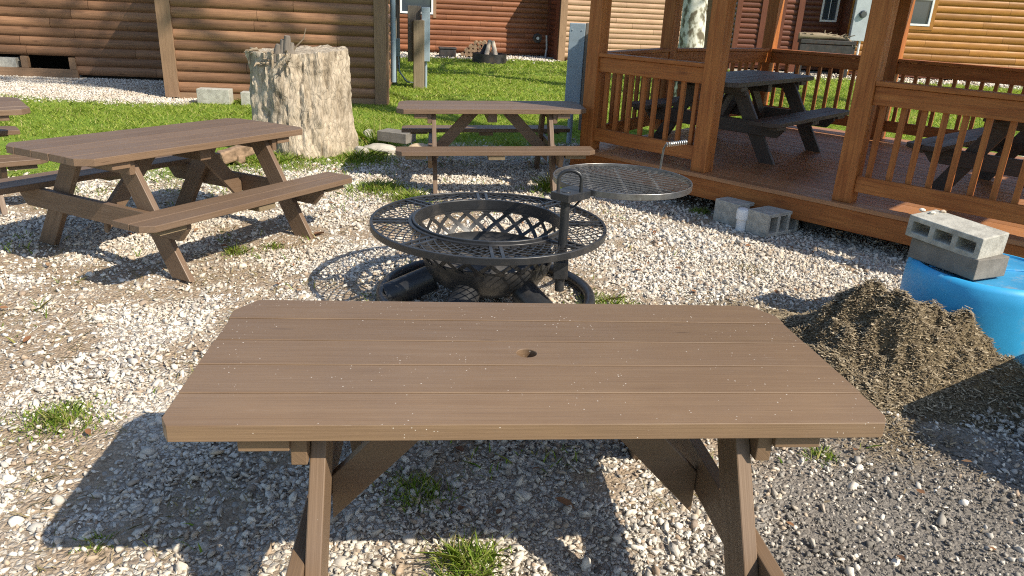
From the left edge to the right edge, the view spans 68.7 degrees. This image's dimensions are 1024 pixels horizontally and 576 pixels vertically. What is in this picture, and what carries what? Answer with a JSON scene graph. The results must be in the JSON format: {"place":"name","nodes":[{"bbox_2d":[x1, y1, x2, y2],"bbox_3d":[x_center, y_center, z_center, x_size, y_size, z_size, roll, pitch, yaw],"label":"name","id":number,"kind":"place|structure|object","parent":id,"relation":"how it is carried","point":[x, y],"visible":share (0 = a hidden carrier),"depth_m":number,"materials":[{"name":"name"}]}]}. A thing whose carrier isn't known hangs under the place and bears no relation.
{"place":"outdoors","nodes":[
{"label":"outdoors","id":0,"kind":"place"},
{"bbox_2d":[0,75,196,106],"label":"gravel","id":1,"kind":"structure","parent":0,"point":[90,85],"depth_m":12.68,"materials":[{"name":"grey gravel"}]},
{"bbox_2d":[0,55,1023,575],"bbox_3d":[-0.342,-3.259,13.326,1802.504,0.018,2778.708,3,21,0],"label":"ground","id":2,"kind":"structure","parent":0,"point":[232,509],"depth_m":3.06,"materials":[{"name":"grey gravel"}]},
{"bbox_2d":[0,97,47,215],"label":"picnic table","id":3,"kind":"object","parent":2,"relation":"on","point":[9,106],"visible":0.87,"depth_m":5.90,"materials":[{"name":"paint"}]},
{"bbox_2d":[0,391,140,449],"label":"grass tuft","id":4,"kind":"object","parent":2,"relation":"on","point":[52,416],"visible":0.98,"depth_m":3.18,"materials":[{"name":"green plant"}]},
{"bbox_2d":[68,529,120,558],"bbox_3d":[-1.391,0.843,2.485,0.170,0.037,0.138,3,21,0],"label":"grass tuft","id":5,"kind":"object","parent":2,"relation":"on","point":[90,541],"visible":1,"depth_m":2.49,"materials":[{"name":"green plant"}]},
{"bbox_2d":[0,118,351,281],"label":"picnic table","id":6,"kind":"object","parent":2,"relation":"on","point":[128,158],"visible":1,"depth_m":5.02,"materials":[{"name":"paint"}]},
{"bbox_2d":[0,0,399,104],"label":"log cabin","id":7,"kind":"object","parent":2,"relation":"on","point":[183,49],"visible":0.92,"depth_m":12.32,"materials":[{"name":"brown wood"}]},
{"bbox_2d":[0,56,21,66],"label":"concrete block","id":8,"kind":"object","parent":7,"relation":"on","point":[10,61],"depth_m":13.93,"materials":[{"name":"grey concrete"}]},
{"bbox_2d":[196,87,233,104],"bbox_3d":[-4.717,-3.051,11.902,0.500,0.230,0.220,1,21,-4],"label":"concrete block","id":9,"kind":"object","parent":2,"relation":"on","point":[216,95],"depth_m":11.80,"materials":[{"name":"grey concrete"}]},
{"bbox_2d":[217,145,254,163],"bbox_3d":[-2.946,-1.420,7.894,0.407,0.208,0.333,3,21,0],"label":"rock","id":10,"kind":"object","parent":2,"relation":"on","point":[237,153],"visible":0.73,"depth_m":7.84,"materials":[{"name":"beige stone"}]},
{"bbox_2d":[213,243,259,258],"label":"grass tuft","id":11,"kind":"object","parent":2,"relation":"on","point":[234,251],"visible":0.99,"depth_m":5.27,"materials":[{"name":"green plant"}]},
{"bbox_2d":[240,91,250,104],"bbox_3d":[-4.057,-3.034,11.982,0.500,0.200,0.220,0,21,-7],"label":"concrete block","id":12,"kind":"object","parent":2,"relation":"on","point":[245,97],"depth_m":11.86,"materials":[{"name":"grey concrete"}]},
{"bbox_2d":[262,240,290,251],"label":"grass tuft","id":13,"kind":"object","parent":2,"relation":"on","point":[274,245],"visible":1,"depth_m":5.43,"materials":[{"name":"green plant"}]},
{"bbox_2d":[229,149,362,174],"bbox_3d":[-2.574,-1.411,8.048,1.874,0.136,1.525,3,21,0],"label":"grass tuft","id":14,"kind":"object","parent":2,"relation":"on","point":[282,159],"visible":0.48,"depth_m":8.01,"materials":[{"name":"green plant"}]},
{"bbox_2d":[244,28,357,158],"bbox_3d":[-2.422,-2.260,8.564,1.264,1.401,1.086,-11,25,-32],"label":"tree stump","id":15,"kind":"object","parent":2,"relation":"on","point":[307,89],"visible":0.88,"depth_m":8.25,"materials":[{"name":"beige wood"}]},
{"bbox_2d":[318,146,400,166],"bbox_3d":[-1.730,-1.518,8.393,1.037,0.162,0.874,3,21,0],"label":"grass tuft","id":16,"kind":"object","parent":2,"relation":"on","point":[352,157],"visible":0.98,"depth_m":8.34,"materials":[{"name":"green plant"}]},
{"bbox_2d":[354,146,368,153],"bbox_3d":[-1.713,-1.538,8.548,0.192,0.170,0.170,3,21,0],"label":"rock","id":17,"kind":"object","parent":2,"relation":"on","point":[360,147],"visible":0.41,"depth_m":8.49,"materials":[{"name":"beige stone"}]},
{"bbox_2d":[363,129,373,140],"bbox_3d":[-1.812,-1.911,9.482,0.177,0.199,0.168,15,24,30],"label":"rock","id":18,"kind":"object","parent":2,"relation":"on","point":[367,130],"visible":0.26,"depth_m":9.42,"materials":[{"name":"grey stone"}]},
{"bbox_2d":[364,143,395,153],"bbox_3d":[-1.553,-1.655,8.885,0.422,0.133,0.264,3,21,0],"label":"rock","id":19,"kind":"object","parent":2,"relation":"on","point":[391,149],"visible":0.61,"depth_m":8.80,"materials":[{"name":"beige stone"}]},
{"bbox_2d":[337,176,432,206],"bbox_3d":[-1.226,-0.992,7.157,1.041,0.117,1.087,21,28,40],"label":"grass tuft","id":20,"kind":"object","parent":2,"relation":"on","point":[371,185],"visible":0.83,"depth_m":7.10,"materials":[{"name":"green plant"}]},
{"bbox_2d":[356,114,421,145],"bbox_3d":[-1.639,-2.013,9.364,0.925,0.397,1.180,19,26,35],"label":"grass tuft","id":21,"kind":"object","parent":2,"relation":"on","point":[370,139],"visible":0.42,"depth_m":9.26,"materials":[{"name":"green plant"}]},
{"bbox_2d":[377,128,415,143],"bbox_3d":[-1.392,-1.835,9.039,0.400,0.120,0.240,11,23,20],"label":"concrete block","id":22,"kind":"object","parent":2,"relation":"on","point":[392,135],"depth_m":8.95,"materials":[{"name":"grey concrete"}]},
{"bbox_2d":[392,18,412,83],"bbox_3d":[-2.260,-4.875,15.484,0.753,1.320,0.196,15,24,28],"label":"service post","id":23,"kind":"object","parent":2,"relation":"on","point":[398,49],"visible":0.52,"depth_m":15.54,"materials":[{"name":"grey metal"}]},
{"bbox_2d":[371,187,441,207],"bbox_3d":[-0.916,-0.847,6.834,0.788,0.107,0.681,-14,27,-37],"label":"grass tuft","id":24,"kind":"object","parent":2,"relation":"on","point":[403,195],"visible":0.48,"depth_m":6.87,"materials":[{"name":"green plant"}]},
{"bbox_2d":[408,143,426,146],"bbox_3d":[-1.132,-1.667,8.945,0.268,0.129,0.214,3,21,0],"label":"rock","id":25,"kind":"object","parent":2,"relation":"on","point":[418,145],"visible":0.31,"depth_m":8.90,"materials":[{"name":"beige stone"}]},
{"bbox_2d":[408,5,429,87],"bbox_3d":[-1.865,-4.797,14.985,0.440,1.590,0.260,0,21,-7],"label":"utility pedestal","id":26,"kind":"object","parent":2,"relation":"on","point":[419,37],"visible":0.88,"depth_m":14.87,"materials":[{"name":"grey paint"}]},
{"bbox_2d":[372,465,465,518],"bbox_3d":[-0.368,0.750,2.797,0.381,0.078,0.305,13,23,24],"label":"grass tuft","id":27,"kind":"object","parent":2,"relation":"on","point":[405,484],"visible":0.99,"depth_m":2.82,"materials":[{"name":"green plant"}]},
{"bbox_2d":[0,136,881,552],"bbox_3d":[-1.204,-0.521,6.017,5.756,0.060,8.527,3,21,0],"label":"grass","id":28,"kind":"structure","parent":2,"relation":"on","point":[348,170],"depth_m":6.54,"materials":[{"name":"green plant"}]},
{"bbox_2d":[438,46,456,57],"bbox_3d":[-1.997,-7.295,23.163,0.540,0.300,0.400,-1,21,-9],"label":"storage tub","id":29,"kind":"object","parent":2,"relation":"on","point":[446,52],"visible":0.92,"depth_m":23.00,"materials":[{"name":"plastic"}]},
{"bbox_2d":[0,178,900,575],"bbox_3d":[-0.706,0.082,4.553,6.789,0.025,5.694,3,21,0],"label":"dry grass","id":30,"kind":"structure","parent":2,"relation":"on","point":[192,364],"depth_m":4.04,"materials":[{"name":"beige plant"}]},
{"bbox_2d":[413,523,518,575],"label":"grass tuft","id":31,"kind":"object","parent":2,"relation":"on","point":[457,559],"visible":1,"depth_m":2.47,"materials":[{"name":"green plant"}]},
{"bbox_2d":[400,51,560,62],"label":"gravel","id":32,"kind":"structure","parent":2,"relation":"on","point":[509,56],"depth_m":23.88,"materials":[{"name":"white gravel"}]},
{"bbox_2d":[460,40,491,56],"bbox_3d":[-1.000,-7.504,23.466,1.192,0.502,0.455,3,21,0],"label":"woodpile","id":33,"kind":"object","parent":32,"relation":"on","point":[471,48],"visible":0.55,"depth_m":23.28,"materials":[{"name":"beige wood"}]},
{"bbox_2d":[472,52,506,63],"bbox_3d":[-0.663,-6.735,21.961,1.000,0.280,1.000,3,21,0],"label":"fire ring","id":34,"kind":"object","parent":2,"relation":"on","point":[490,58],"visible":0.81,"depth_m":21.57,"materials":[{"name":"metal"}]},
{"bbox_2d":[479,44,486,53],"bbox_3d":[-0.833,-6.982,21.976,0.262,0.368,0.146,3,21,0],"label":"firewood log","id":35,"kind":"object","parent":34,"relation":"in","point":[482,51],"visible":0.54,"depth_m":21.92,"materials":[{"name":"wood"}]},
{"bbox_2d":[484,40,490,53],"bbox_3d":[-0.711,-6.973,21.841,0.144,0.510,0.295,14,24,27],"label":"firewood log","id":36,"kind":"object","parent":34,"relation":"in","point":[487,49],"visible":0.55,"depth_m":21.78,"materials":[{"name":"beige wood"}]},
{"bbox_2d":[491,41,497,54],"bbox_3d":[-0.503,-6.939,21.808,0.145,0.498,0.318,-9,24,-29],"label":"firewood log","id":37,"kind":"object","parent":34,"relation":"in","point":[494,49],"visible":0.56,"depth_m":21.75,"materials":[{"name":"beige wood"}]},
{"bbox_2d":[395,100,594,193],"bbox_3d":[-0.223,-1.484,7.680,1.855,0.771,1.718,-1,20,-6],"label":"picnic table","id":38,"kind":"object","parent":2,"relation":"on","point":[544,146],"visible":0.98,"depth_m":7.29,"materials":[{"name":"paint"}]},
{"bbox_2d":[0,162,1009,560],"bbox_3d":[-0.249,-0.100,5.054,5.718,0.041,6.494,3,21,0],"label":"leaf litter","id":39,"kind":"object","parent":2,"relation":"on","point":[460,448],"visible":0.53,"depth_m":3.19,"materials":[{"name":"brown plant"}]},
{"bbox_2d":[0,55,1021,178],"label":"grass","id":40,"kind":"structure","parent":2,"relation":"on","point":[536,79],"depth_m":12.22,"materials":[{"name":"green plant"}]},
{"bbox_2d":[162,300,885,575],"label":"picnic table","id":41,"kind":"object","parent":2,"relation":"on","point":[660,392],"visible":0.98,"depth_m":2.11,"materials":[{"name":"paint"}]},
{"bbox_2d":[369,140,692,303],"bbox_3d":[0.112,-0.365,4.551,1.933,1.031,1.424,3,21,0],"label":"fire pit","id":42,"kind":"object","parent":2,"relation":"on","point":[468,265],"visible":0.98,"depth_m":4.40,"materials":[{"name":"black paint"}]},
{"bbox_2d":[533,33,547,57],"bbox_3d":[0.885,-7.985,24.625,0.519,0.763,0.420,-2,22,-13],"label":"hose reel","id":43,"kind":"object","parent":2,"relation":"on","point":[536,39],"visible":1,"depth_m":24.38,"materials":[{"name":"metal"}]},
{"bbox_2d":[525,173,561,193],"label":"grass tuft","id":44,"kind":"object","parent":2,"relation":"on","point":[544,185],"visible":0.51,"depth_m":7.44,"materials":[{"name":"green plant"}]},
{"bbox_2d":[400,0,712,60],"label":"log cabin","id":45,"kind":"object","parent":2,"relation":"on","point":[510,26],"visible":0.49,"depth_m":24.24,"materials":[{"name":"red wood"}]},
{"bbox_2d":[400,0,432,13],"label":"window","id":46,"kind":"structure","parent":45,"relation":"in","point":[404,4],"depth_m":23.72,"materials":[{"name":"clear glass"}]},
{"bbox_2d":[565,23,588,144],"bbox_3d":[0.896,-2.601,9.675,0.400,1.560,0.128,6,21,7],"label":"utility pedestal","id":47,"kind":"object","parent":2,"relation":"on","point":[576,59],"visible":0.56,"depth_m":9.55,"materials":[{"name":"grey paint"}]},
{"bbox_2d":[561,288,639,303],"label":"grass tuft","id":48,"kind":"object","parent":2,"relation":"on","point":[603,300],"visible":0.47,"depth_m":4.71,"materials":[{"name":"green plant"}]},
{"bbox_2d":[673,0,707,96],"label":"trunk","id":49,"kind":"object","parent":2,"relation":"on","point":[693,25],"visible":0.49,"depth_m":14.95,"materials":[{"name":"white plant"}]},
{"bbox_2d":[689,205,712,216],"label":"grass tuft","id":50,"kind":"object","parent":2,"relation":"on","point":[700,210],"visible":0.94,"depth_m":6.89,"materials":[{"name":"green plant"}]},
{"bbox_2d":[713,197,754,225],"bbox_3d":[2.036,-0.694,6.681,0.400,0.200,0.260,-12,26,-34],"label":"concrete block","id":51,"kind":"object","parent":2,"relation":"on","point":[725,209],"depth_m":6.57,"materials":[{"name":"grey concrete"}]},
{"bbox_2d":[735,207,748,231],"bbox_3d":[1.971,-0.583,6.415,0.112,0.217,0.112,3,21,0],"label":"pipe cap","id":52,"kind":"object","parent":2,"relation":"on","point":[741,216],"visible":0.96,"depth_m":6.38,"materials":[{"name":"white plastic"}]},
{"bbox_2d":[710,259,784,278],"bbox_3d":[1.726,-0.148,5.465,0.608,0.026,0.595,12,23,22],"label":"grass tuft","id":53,"kind":"object","parent":2,"relation":"on","point":[747,268],"visible":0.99,"depth_m":5.47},
{"bbox_2d":[745,206,798,237],"bbox_3d":[2.231,-0.577,6.401,0.420,0.200,0.220,-11,25,-32],"label":"concrete block","id":54,"kind":"object","parent":2,"relation":"on","point":[766,221],"depth_m":6.31,"materials":[{"name":"grey concrete"}]},
{"bbox_2d":[555,414,1023,575],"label":"dirt crumbs","id":55,"kind":"object","parent":2,"relation":"on","point":[941,520],"visible":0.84,"depth_m":2.89,"materials":[{"name":"brown soil"}]},
{"bbox_2d":[570,0,1023,257],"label":"pavilion","id":56,"kind":"structure","parent":2,"relation":"on","point":[862,174],"depth_m":6.89,"materials":[{"name":"orange wood"}]},
{"bbox_2d":[632,70,849,164],"bbox_3d":[2.476,-1.910,8.145,1.718,0.771,1.904,21,28,39],"label":"picnic table","id":57,"kind":"object","parent":56,"relation":"on","point":[758,122],"visible":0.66,"depth_m":7.87,"materials":[{"name":"paint"}]},
{"bbox_2d":[906,118,1023,190],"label":"picnic table","id":58,"kind":"object","parent":56,"relation":"on","point":[996,142],"visible":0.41,"depth_m":6.29,"materials":[{"name":"paint"}]},
{"bbox_2d":[577,261,1023,530],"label":"pile","id":59,"kind":"object","parent":2,"relation":"on","point":[879,347],"visible":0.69,"depth_m":3.82,"materials":[{"name":"brown soil"}]},
{"bbox_2d":[795,445,844,466],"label":"grass tuft","id":60,"kind":"object","parent":2,"relation":"on","point":[817,453],"visible":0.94,"depth_m":3.19,"materials":[{"name":"green plant"}]},
{"bbox_2d":[793,39,856,77],"bbox_3d":[9.346,-6.881,22.464,1.600,1.060,0.400,4,21,4],"label":"planter box","id":61,"kind":"object","parent":2,"relation":"on","point":[835,47],"visible":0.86,"depth_m":22.18,"materials":[{"name":"wood"}]},
{"bbox_2d":[798,31,856,47],"bbox_3d":[9.364,-7.402,22.210,1.692,0.464,0.284,5,21,5],"label":"driftwood","id":62,"kind":"object","parent":61,"relation":"on","point":[809,35],"visible":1,"depth_m":22.16,"materials":[{"name":"beige wood"}]},
{"bbox_2d":[728,0,1023,78],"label":"log cabin","id":63,"kind":"object","parent":2,"relation":"on","point":[984,32],"visible":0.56,"depth_m":23.16,"materials":[{"name":"brown wood"}]},
{"bbox_2d":[757,0,768,64],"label":"door","id":64,"kind":"structure","parent":63,"relation":"in","point":[767,2],"depth_m":23.69,"materials":[{"name":"red wood"}]},
{"bbox_2d":[819,0,839,21],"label":"window","id":65,"kind":"structure","parent":63,"relation":"in","point":[829,10],"depth_m":24.02,"materials":[{"name":"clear glass"}]},
{"bbox_2d":[847,0,871,70],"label":"electric meter","id":66,"kind":"object","parent":63,"relation":"attached to","point":[860,17],"visible":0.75,"depth_m":22.77,"materials":[{"name":"grey metal"}]},
{"bbox_2d":[910,0,934,25],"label":"window","id":67,"kind":"structure","parent":63,"relation":"in","point":[923,9],"depth_m":22.83,"materials":[{"name":"clear glass"}]},
{"bbox_2d":[782,72,1022,88],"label":"gravel","id":68,"kind":"structure","parent":2,"relation":"on","point":[909,80],"depth_m":22.68,"materials":[{"name":"grey gravel"}]},
{"bbox_2d":[900,253,1023,365],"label":"plastic drum","id":69,"kind":"object","parent":2,"relation":"on","point":[996,304],"visible":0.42,"depth_m":3.99,"materials":[{"name":"blue plastic"}]},
{"bbox_2d":[908,238,1008,279],"bbox_3d":[2.497,-0.178,4.203,0.250,0.115,0.420,-6,23,-22],"label":"concrete block","id":70,"kind":"object","parent":69,"relation":"on","point":[962,265],"depth_m":4.07,"materials":[{"name":"grey concrete"}]},
{"bbox_2d":[905,209,1008,258],"bbox_3d":[2.472,-0.301,4.173,0.240,0.125,0.430,-11,28,-27],"label":"concrete block","id":71,"kind":"object","parent":70,"relation":"on","point":[960,235],"depth_m":4.10,"materials":[{"name":"grey concrete"}]}
]}

